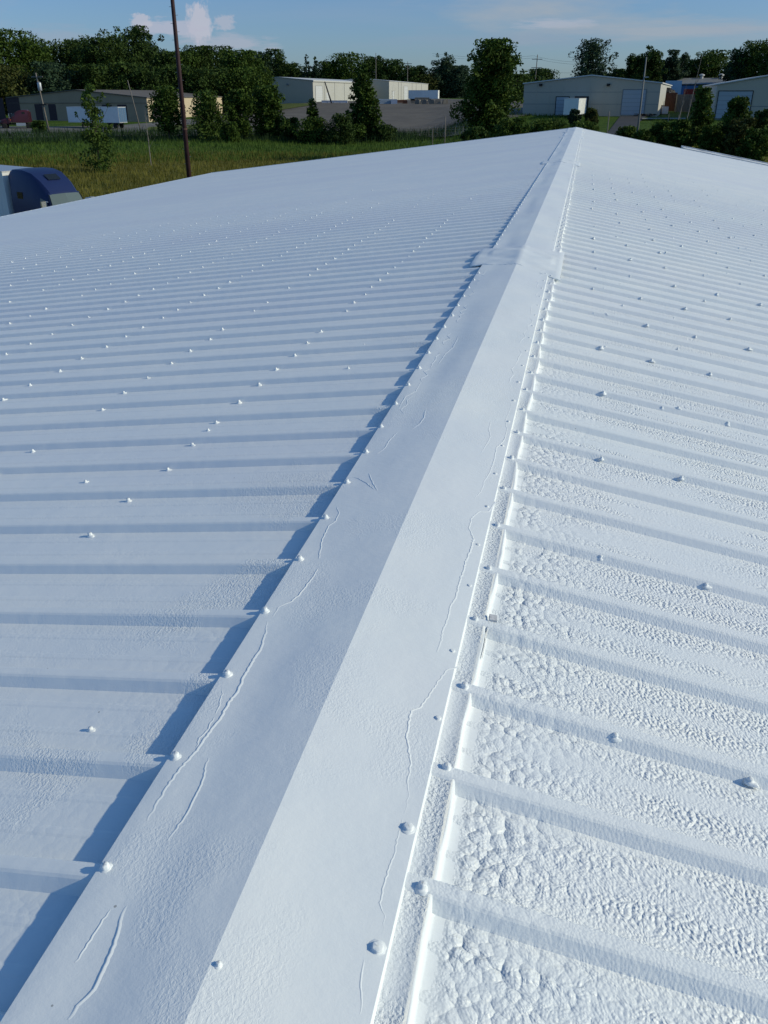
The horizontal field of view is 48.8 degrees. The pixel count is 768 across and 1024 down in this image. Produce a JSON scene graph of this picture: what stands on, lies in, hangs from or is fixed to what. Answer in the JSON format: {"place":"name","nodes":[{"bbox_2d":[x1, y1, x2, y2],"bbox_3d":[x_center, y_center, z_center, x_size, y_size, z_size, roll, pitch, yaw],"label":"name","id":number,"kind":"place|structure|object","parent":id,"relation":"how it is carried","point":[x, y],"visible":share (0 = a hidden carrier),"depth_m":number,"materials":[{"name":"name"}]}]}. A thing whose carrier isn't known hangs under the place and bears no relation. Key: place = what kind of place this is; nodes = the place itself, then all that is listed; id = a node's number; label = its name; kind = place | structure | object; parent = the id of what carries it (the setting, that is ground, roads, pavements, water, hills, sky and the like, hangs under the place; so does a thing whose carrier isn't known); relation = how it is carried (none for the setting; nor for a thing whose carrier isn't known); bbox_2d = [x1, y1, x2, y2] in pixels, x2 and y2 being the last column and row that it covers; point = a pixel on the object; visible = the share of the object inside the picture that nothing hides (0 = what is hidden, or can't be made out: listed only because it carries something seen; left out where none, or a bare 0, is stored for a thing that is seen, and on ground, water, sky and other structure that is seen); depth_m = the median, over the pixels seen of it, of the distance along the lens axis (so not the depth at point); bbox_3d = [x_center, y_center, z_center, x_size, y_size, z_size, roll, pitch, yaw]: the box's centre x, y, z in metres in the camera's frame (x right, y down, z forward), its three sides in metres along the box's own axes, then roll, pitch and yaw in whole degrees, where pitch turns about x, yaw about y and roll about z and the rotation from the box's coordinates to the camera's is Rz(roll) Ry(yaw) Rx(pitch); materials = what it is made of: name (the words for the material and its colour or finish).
{"place":"outdoors","nodes":[
{"label":"outdoors","id":0,"kind":"place"},
{"bbox_2d":[0,119,254,137],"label":"road","id":1,"kind":"structure","parent":0,"point":[133,126],"depth_m":175.13,"materials":[{"name":"asphalt"}]},
{"bbox_2d":[0,110,31,127],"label":"semi truck","id":2,"kind":"object","parent":1,"relation":"on","point":[21,118],"visible":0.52,"depth_m":172.20,"materials":[{"name":"red"}]},
{"bbox_2d":[66,107,126,128],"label":"box trailer","id":3,"kind":"object","parent":1,"relation":"on","point":[116,117],"visible":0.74,"depth_m":173.23,"materials":[{"name":"silver metal"}]},
{"bbox_2d":[214,99,529,136],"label":"yard","id":4,"kind":"structure","parent":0,"point":[421,116],"depth_m":233.95,"materials":[{"name":"concrete"}]},
{"bbox_2d":[0,98,767,198],"bbox_3d":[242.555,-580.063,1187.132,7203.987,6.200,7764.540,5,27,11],"label":"ground","id":5,"kind":"structure","parent":0,"point":[645,124],"depth_m":128.66,"materials":[{"name":"plant"}]},
{"bbox_2d":[0,165,32,216],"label":"box trailer","id":6,"kind":"object","parent":5,"relation":"on","point":[6,205],"visible":0.27,"depth_m":47.76,"materials":[{"name":"silver metal"}]},
{"bbox_2d":[0,63,35,114],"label":"woodland tree","id":7,"kind":"object","parent":5,"relation":"on","point":[8,88],"visible":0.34,"depth_m":236.65,"materials":[{"name":"green plant"}]},
{"bbox_2d":[0,27,57,89],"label":"woodland tree","id":8,"kind":"object","parent":5,"relation":"on","point":[7,44],"visible":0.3,"depth_m":249.96,"materials":[{"name":"green plant"}]},
{"bbox_2d":[29,120,47,131],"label":"shrub","id":9,"kind":"object","parent":5,"relation":"on","point":[38,124],"visible":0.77,"depth_m":161.53,"materials":[{"name":"green plant"}]},
{"bbox_2d":[10,37,67,84],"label":"woodland tree","id":10,"kind":"object","parent":5,"relation":"on","point":[39,50],"visible":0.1,"depth_m":256.57,"materials":[{"name":"green plant"}]},
{"bbox_2d":[19,59,82,93],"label":"woodland tree","id":11,"kind":"object","parent":5,"relation":"on","point":[48,80],"visible":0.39,"depth_m":238.70,"materials":[{"name":"green plant"}]},
{"bbox_2d":[8,167,94,213],"bbox_3d":[-18.268,-16.802,47.220,7.370,4.245,3.300,19,32,34],"label":"semi truck","id":12,"kind":"object","parent":5,"relation":"on","point":[36,188],"visible":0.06,"depth_m":46.33,"materials":[{"name":"blue"}]},
{"bbox_2d":[44,39,84,85],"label":"woodland tree","id":13,"kind":"object","parent":5,"relation":"on","point":[62,57],"visible":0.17,"depth_m":264.94,"materials":[{"name":"green plant"}]},
{"bbox_2d":[62,62,118,89],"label":"woodland tree","id":14,"kind":"object","parent":5,"relation":"on","point":[95,75],"visible":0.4,"depth_m":241.67,"materials":[{"name":"green plant"}]},
{"bbox_2d":[74,83,112,164],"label":"sapling","id":15,"kind":"object","parent":5,"relation":"on","point":[92,110],"visible":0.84,"depth_m":96.53,"materials":[{"name":"green plant"}]},
{"bbox_2d":[78,127,117,172],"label":"shrub","id":16,"kind":"object","parent":5,"relation":"on","point":[103,166],"visible":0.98,"depth_m":96.40,"materials":[{"name":"green plant"}]},
{"bbox_2d":[72,35,127,89],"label":"woodland tree","id":17,"kind":"object","parent":5,"relation":"on","point":[96,51],"visible":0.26,"depth_m":254.94,"materials":[{"name":"green plant"}]},
{"bbox_2d":[74,28,146,85],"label":"woodland tree","id":18,"kind":"object","parent":5,"relation":"on","point":[133,59],"visible":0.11,"depth_m":260.65,"materials":[{"name":"green plant"}]},
{"bbox_2d":[0,89,222,121],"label":"tan warehouse","id":19,"kind":"structure","parent":5,"relation":"on","point":[58,102],"depth_m":199.07,"materials":[{"name":"beige"}]},
{"bbox_2d":[5,97,19,115],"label":"door","id":20,"kind":"structure","parent":19,"relation":"in","point":[13,105],"depth_m":200.29,"materials":[{"name":"grey"}]},
{"bbox_2d":[105,61,153,89],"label":"woodland tree","id":21,"kind":"object","parent":5,"relation":"on","point":[131,73],"visible":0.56,"depth_m":244.58,"materials":[{"name":"green plant"}]},
{"bbox_2d":[111,24,159,68],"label":"woodland tree","id":22,"kind":"object","parent":5,"relation":"on","point":[138,35],"visible":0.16,"depth_m":269.02,"materials":[{"name":"green plant"}]},
{"bbox_2d":[147,50,175,83],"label":"woodland tree","id":23,"kind":"object","parent":5,"relation":"on","point":[160,59],"visible":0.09,"depth_m":258.95,"materials":[{"name":"green plant"}]},
{"bbox_2d":[145,84,186,137],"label":"roadside tree","id":24,"kind":"object","parent":5,"relation":"on","point":[166,102],"visible":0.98,"depth_m":144.15,"materials":[{"name":"green plant"}]},
{"bbox_2d":[141,63,200,92],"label":"woodland tree","id":25,"kind":"object","parent":5,"relation":"on","point":[168,77],"visible":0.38,"depth_m":247.38,"materials":[{"name":"green plant"}]},
{"bbox_2d":[170,0,191,177],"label":"utility pole","id":26,"kind":"object","parent":5,"relation":"on","point":[183,114],"visible":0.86,"depth_m":50.73,"materials":[{"name":"brown wood"}]},
{"bbox_2d":[173,51,204,71],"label":"woodland tree","id":27,"kind":"object","parent":5,"relation":"on","point":[186,59],"visible":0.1,"depth_m":266.89,"materials":[{"name":"green plant"}]},
{"bbox_2d":[0,149,380,198],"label":"dry grass","id":28,"kind":"structure","parent":5,"relation":"on","point":[156,164],"depth_m":101.66,"materials":[{"name":"plant"}]},
{"bbox_2d":[179,44,219,71],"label":"woodland tree","id":29,"kind":"object","parent":5,"relation":"on","point":[205,51],"visible":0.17,"depth_m":271.99,"materials":[{"name":"green plant"}]},
{"bbox_2d":[182,67,231,111],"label":"woodland tree","id":30,"kind":"object","parent":5,"relation":"on","point":[206,78],"visible":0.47,"depth_m":249.02,"materials":[{"name":"green plant"}]},
{"bbox_2d":[187,89,229,139],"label":"roadside tree","id":31,"kind":"object","parent":5,"relation":"on","point":[206,110],"visible":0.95,"depth_m":144.11,"materials":[{"name":"green plant"}]},
{"bbox_2d":[204,45,239,68],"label":"woodland tree","id":32,"kind":"object","parent":5,"relation":"on","point":[216,53],"visible":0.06,"depth_m":278.05,"materials":[{"name":"green plant"}]},
{"bbox_2d":[220,121,240,142],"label":"shrub","id":33,"kind":"object","parent":5,"relation":"on","point":[230,132],"visible":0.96,"depth_m":141.41,"materials":[{"name":"green plant"}]},
{"bbox_2d":[220,89,256,137],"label":"roadside tree","id":34,"kind":"object","parent":5,"relation":"on","point":[239,103],"visible":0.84,"depth_m":147.23,"materials":[{"name":"green plant"}]},
{"bbox_2d":[214,48,263,83],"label":"woodland tree","id":35,"kind":"object","parent":5,"relation":"on","point":[234,60],"visible":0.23,"depth_m":259.82,"materials":[{"name":"green plant"}]},
{"bbox_2d":[215,65,278,111],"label":"woodland tree","id":36,"kind":"object","parent":5,"relation":"on","point":[241,78],"visible":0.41,"depth_m":251.91,"materials":[{"name":"green plant"}]},
{"bbox_2d":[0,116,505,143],"bbox_3d":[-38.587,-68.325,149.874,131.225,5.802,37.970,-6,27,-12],"label":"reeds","id":37,"kind":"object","parent":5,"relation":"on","point":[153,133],"visible":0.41,"depth_m":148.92,"materials":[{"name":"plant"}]},
{"bbox_2d":[241,51,279,76],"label":"distant tree","id":38,"kind":"object","parent":5,"relation":"on","point":[260,52],"visible":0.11,"depth_m":486.80,"materials":[{"name":"green plant"}]},
{"bbox_2d":[251,84,285,138],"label":"roadside tree","id":39,"kind":"object","parent":5,"relation":"on","point":[268,110],"visible":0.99,"depth_m":149.41,"materials":[{"name":"green plant"}]},
{"bbox_2d":[261,48,288,76],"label":"distant tree","id":40,"kind":"object","parent":5,"relation":"on","point":[278,59],"visible":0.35,"depth_m":488.12,"materials":[{"name":"green plant"}]},
{"bbox_2d":[277,117,299,140],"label":"shrub","id":41,"kind":"object","parent":5,"relation":"on","point":[287,126],"visible":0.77,"depth_m":149.75,"materials":[{"name":"green plant"}]},
{"bbox_2d":[276,61,305,77],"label":"distant tree","id":42,"kind":"object","parent":5,"relation":"on","point":[292,70],"visible":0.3,"depth_m":490.31,"materials":[{"name":"green plant"}]},
{"bbox_2d":[299,54,312,77],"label":"spruce tree","id":43,"kind":"object","parent":5,"relation":"on","point":[308,74],"visible":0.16,"depth_m":476.40,"materials":[{"name":"green plant"}]},
{"bbox_2d":[292,116,331,143],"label":"shrub","id":44,"kind":"object","parent":5,"relation":"on","point":[315,128],"visible":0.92,"depth_m":146.46,"materials":[{"name":"green plant"}]},
{"bbox_2d":[303,98,321,139],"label":"roadside tree","id":45,"kind":"object","parent":5,"relation":"on","point":[312,111],"visible":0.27,"depth_m":148.31,"materials":[{"name":"green plant"}]},
{"bbox_2d":[272,77,355,103],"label":"white warehouse","id":46,"kind":"structure","parent":5,"relation":"on","point":[297,90],"depth_m":306.73,"materials":[{"name":"grey"}]},
{"bbox_2d":[318,61,342,79],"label":"distant tree","id":47,"kind":"object","parent":5,"relation":"on","point":[327,70],"visible":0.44,"depth_m":491.73,"materials":[{"name":"green plant"}]},
{"bbox_2d":[324,113,359,144],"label":"shrub","id":48,"kind":"object","parent":5,"relation":"on","point":[340,123],"visible":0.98,"depth_m":144.78,"materials":[{"name":"green plant"}]},
{"bbox_2d":[322,51,375,79],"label":"distant tree","id":49,"kind":"object","parent":5,"relation":"on","point":[347,72],"visible":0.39,"depth_m":490.17,"materials":[{"name":"green plant"}]},
{"bbox_2d":[345,63,384,140],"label":"roadside tree","id":50,"kind":"object","parent":5,"relation":"on","point":[365,108],"visible":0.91,"depth_m":147.72,"materials":[{"name":"green plant"}]},
{"bbox_2d":[358,55,386,79],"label":"distant tree","id":51,"kind":"object","parent":5,"relation":"on","point":[374,63],"visible":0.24,"depth_m":491.90,"materials":[{"name":"green plant"}]},
{"bbox_2d":[0,127,767,1023],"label":"white metal building","id":52,"kind":"structure","parent":5,"relation":"on","point":[382,587],"depth_m":2.63,"materials":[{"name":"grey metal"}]},
{"bbox_2d":[370,123,397,141],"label":"shrub","id":53,"kind":"object","parent":5,"relation":"on","point":[385,130],"visible":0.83,"depth_m":148.81,"materials":[{"name":"green plant"}]},
{"bbox_2d":[347,79,427,99],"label":"white warehouse","id":54,"kind":"structure","parent":5,"relation":"on","point":[389,89],"depth_m":374.77,"materials":[{"name":"grey"}]},
{"bbox_2d":[373,58,409,81],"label":"distant tree","id":55,"kind":"object","parent":5,"relation":"on","point":[393,70],"visible":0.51,"depth_m":493.11,"materials":[{"name":"green plant"}]},
{"bbox_2d":[402,64,431,83],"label":"distant tree","id":56,"kind":"object","parent":5,"relation":"on","point":[413,71],"visible":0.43,"depth_m":493.05,"materials":[{"name":"green plant"}]},
{"bbox_2d":[408,90,438,100],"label":"box trailer","id":57,"kind":"object","parent":5,"relation":"on","point":[430,94],"visible":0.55,"depth_m":308.95,"materials":[{"name":"silver metal"}]},
{"bbox_2d":[414,74,448,97],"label":"distant tree","id":58,"kind":"object","parent":5,"relation":"on","point":[430,85],"visible":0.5,"depth_m":492.49,"materials":[{"name":"green plant"}]},
{"bbox_2d":[429,52,456,97],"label":"distant tree","id":59,"kind":"object","parent":5,"relation":"on","point":[438,71],"visible":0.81,"depth_m":493.46,"materials":[{"name":"green plant"}]},
{"bbox_2d":[443,65,471,97],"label":"distant tree","id":60,"kind":"object","parent":5,"relation":"on","point":[461,74],"visible":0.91,"depth_m":493.41,"materials":[{"name":"green plant"}]},
{"bbox_2d":[459,125,490,140],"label":"shrub","id":61,"kind":"object","parent":5,"relation":"on","point":[475,133],"visible":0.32,"depth_m":97.54,"materials":[{"name":"green plant"}]},
{"bbox_2d":[449,37,528,137],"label":"roadside tree","id":62,"kind":"object","parent":5,"relation":"on","point":[495,63],"visible":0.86,"depth_m":107.09,"materials":[{"name":"green plant"}]},
{"bbox_2d":[492,115,530,136],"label":"shrub","id":63,"kind":"object","parent":5,"relation":"on","point":[514,125],"visible":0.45,"depth_m":100.44,"materials":[{"name":"green plant"}]},
{"bbox_2d":[507,73,545,101],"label":"distant bush","id":64,"kind":"object","parent":5,"relation":"on","point":[521,87],"visible":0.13,"depth_m":313.52,"materials":[{"name":"green plant"}]},
{"bbox_2d":[526,68,560,80],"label":"distant tree","id":65,"kind":"object","parent":5,"relation":"on","point":[549,75],"visible":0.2,"depth_m":365.55,"materials":[{"name":"green plant"}]},
{"bbox_2d":[526,118,568,132],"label":"shrub","id":66,"kind":"object","parent":5,"relation":"on","point":[541,124],"visible":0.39,"depth_m":113.92,"materials":[{"name":"green plant"}]},
{"bbox_2d":[567,108,581,124],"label":"shrub","id":67,"kind":"object","parent":5,"relation":"on","point":[573,115],"visible":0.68,"depth_m":134.47,"materials":[{"name":"green plant"}]},
{"bbox_2d":[563,98,586,115],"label":"box trailer","id":68,"kind":"object","parent":5,"relation":"on","point":[580,104],"visible":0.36,"depth_m":148.39,"materials":[{"name":"silver metal"}]},
{"bbox_2d":[570,120,599,131],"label":"shrub","id":69,"kind":"object","parent":5,"relation":"on","point":[588,125],"visible":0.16,"depth_m":106.28,"materials":[{"name":"green plant"}]},
{"bbox_2d":[583,107,598,124],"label":"shrub","id":70,"kind":"object","parent":5,"relation":"on","point":[591,114],"visible":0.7,"depth_m":132.22,"materials":[{"name":"green plant"}]},
{"bbox_2d":[568,37,618,76],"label":"distant tree","id":71,"kind":"object","parent":5,"relation":"on","point":[595,51],"visible":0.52,"depth_m":257.14,"materials":[{"name":"green plant"}]},
{"bbox_2d":[522,75,671,116],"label":"grey warehouse","id":72,"kind":"structure","parent":5,"relation":"on","point":[614,96],"depth_m":157.01,"materials":[{"name":"metal"}]},
{"bbox_2d":[554,96,569,114],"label":"door","id":73,"kind":"structure","parent":72,"relation":"in","point":[559,103],"depth_m":159.53,"materials":[{"name":"grey"}]},
{"bbox_2d":[620,89,646,114],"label":"door","id":74,"kind":"structure","parent":72,"relation":"in","point":[630,103],"depth_m":155.49,"materials":[{"name":"grey"}]},
{"bbox_2d":[454,116,767,161],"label":"embankment grass","id":75,"kind":"structure","parent":5,"relation":"on","point":[659,120],"depth_m":140.60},
{"bbox_2d":[614,125,636,137],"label":"shrub","id":76,"kind":"object","parent":5,"relation":"on","point":[627,131],"visible":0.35,"depth_m":98.31,"materials":[{"name":"green plant"}]},
{"bbox_2d":[618,53,650,79],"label":"distant tree","id":77,"kind":"object","parent":5,"relation":"on","point":[633,70],"visible":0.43,"depth_m":255.35,"materials":[{"name":"green plant"}]},
{"bbox_2d":[636,57,648,131],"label":"light pole","id":78,"kind":"object","parent":5,"relation":"on","point":[644,77],"visible":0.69,"depth_m":93.47,"materials":[{"name":"grey metal"}]},
{"bbox_2d":[631,129,655,142],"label":"shrub","id":79,"kind":"object","parent":5,"relation":"on","point":[642,134],"visible":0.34,"depth_m":93.13,"materials":[{"name":"green plant"}]},
{"bbox_2d":[637,45,667,81],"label":"distant tree","id":80,"kind":"object","parent":5,"relation":"on","point":[654,64],"visible":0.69,"depth_m":254.40,"materials":[{"name":"green plant"}]},
{"bbox_2d":[648,121,672,144],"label":"shrub","id":81,"kind":"object","parent":5,"relation":"on","point":[658,130],"visible":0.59,"depth_m":100.79,"materials":[{"name":"green plant"}]},
{"bbox_2d":[664,93,677,111],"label":"container","id":82,"kind":"object","parent":5,"relation":"on","point":[670,99],"visible":0.53,"depth_m":179.81,"materials":[{"name":"metal"}]},
{"bbox_2d":[661,49,690,82],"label":"distant tree","id":83,"kind":"object","parent":5,"relation":"on","point":[674,65],"visible":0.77,"depth_m":260.95,"materials":[{"name":"green plant"}]},
{"bbox_2d":[664,118,695,147],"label":"shrub","id":84,"kind":"object","parent":5,"relation":"on","point":[679,134],"visible":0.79,"depth_m":96.96,"materials":[{"name":"green plant"}]},
{"bbox_2d":[681,58,708,77],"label":"distant tree","id":85,"kind":"object","parent":5,"relation":"on","point":[693,68],"visible":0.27,"depth_m":267.94,"materials":[{"name":"green plant"}]},
{"bbox_2d":[687,85,715,145],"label":"roadside tree","id":86,"kind":"object","parent":5,"relation":"on","point":[701,111],"visible":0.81,"depth_m":102.22,"materials":[{"name":"green plant"}]},
{"bbox_2d":[677,74,726,93],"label":"blue building","id":87,"kind":"structure","parent":5,"relation":"on","point":[688,83],"depth_m":256.70,"materials":[{"name":"metal"}]},
{"bbox_2d":[687,49,731,77],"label":"distant tree","id":88,"kind":"object","parent":5,"relation":"on","point":[715,63],"visible":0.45,"depth_m":265.36,"materials":[{"name":"green plant"}]},
{"bbox_2d":[696,124,725,152],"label":"shrub","id":89,"kind":"object","parent":5,"relation":"on","point":[711,138],"visible":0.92,"depth_m":94.38,"materials":[{"name":"green plant"}]},
{"bbox_2d":[717,122,731,152],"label":"shrub","id":90,"kind":"object","parent":5,"relation":"on","point":[725,129],"visible":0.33,"depth_m":95.32,"materials":[{"name":"green plant"}]},
{"bbox_2d":[702,75,767,119],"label":"grey warehouse","id":91,"kind":"structure","parent":5,"relation":"on","point":[754,90],"depth_m":141.16,"materials":[{"name":"metal"}]},
{"bbox_2d":[714,90,753,117],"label":"door","id":92,"kind":"structure","parent":91,"relation":"in","point":[724,97],"depth_m":141.85,"materials":[{"name":"grey"}]},
{"bbox_2d":[720,95,752,124],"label":"roadside tree","id":93,"kind":"object","parent":5,"relation":"on","point":[737,106],"visible":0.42,"depth_m":96.62,"materials":[{"name":"green plant"}]},
{"bbox_2d":[718,48,754,81],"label":"distant tree","id":94,"kind":"object","parent":5,"relation":"on","point":[730,69],"visible":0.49,"depth_m":247.86,"materials":[{"name":"green plant"}]},
{"bbox_2d":[721,117,757,156],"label":"shrub","id":95,"kind":"object","parent":5,"relation":"on","point":[736,134],"visible":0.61,"depth_m":91.52,"materials":[{"name":"green plant"}]},
{"bbox_2d":[726,38,767,80],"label":"distant tree","id":96,"kind":"object","parent":5,"relation":"on","point":[754,48],"visible":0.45,"depth_m":244.68,"materials":[{"name":"green plant"}]},
{"bbox_2d":[734,127,767,161],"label":"shrub","id":97,"kind":"object","parent":5,"relation":"on","point":[754,145],"visible":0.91,"depth_m":87.86,"materials":[{"name":"green plant"}]},
{"bbox_2d":[751,48,767,75],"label":"distant tree","id":98,"kind":"object","parent":5,"relation":"on","point":[763,70],"visible":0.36,"depth_m":237.64,"materials":[{"name":"green plant"}]},
{"bbox_2d":[752,108,767,147],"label":"roadside tree","id":99,"kind":"object","parent":5,"relation":"on","point":[762,119],"visible":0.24,"depth_m":93.72,"materials":[{"name":"green plant"}]},
{"bbox_2d":[0,0,767,78],"label":"sky","id":100,"kind":"structure","parent":0,"point":[410,31],"materials":[{"name":"blue"}]},
{"bbox_2d":[608,116,645,134],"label":"driveway","id":101,"kind":"structure","parent":0,"point":[621,121],"depth_m":139.69,"materials":[{"name":"concrete"}]},
{"bbox_2d":[674,94,694,112],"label":"container","id":102,"kind":"object","parent":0,"point":[686,102],"visible":0.69,"depth_m":174.80,"materials":[{"name":"metal"}]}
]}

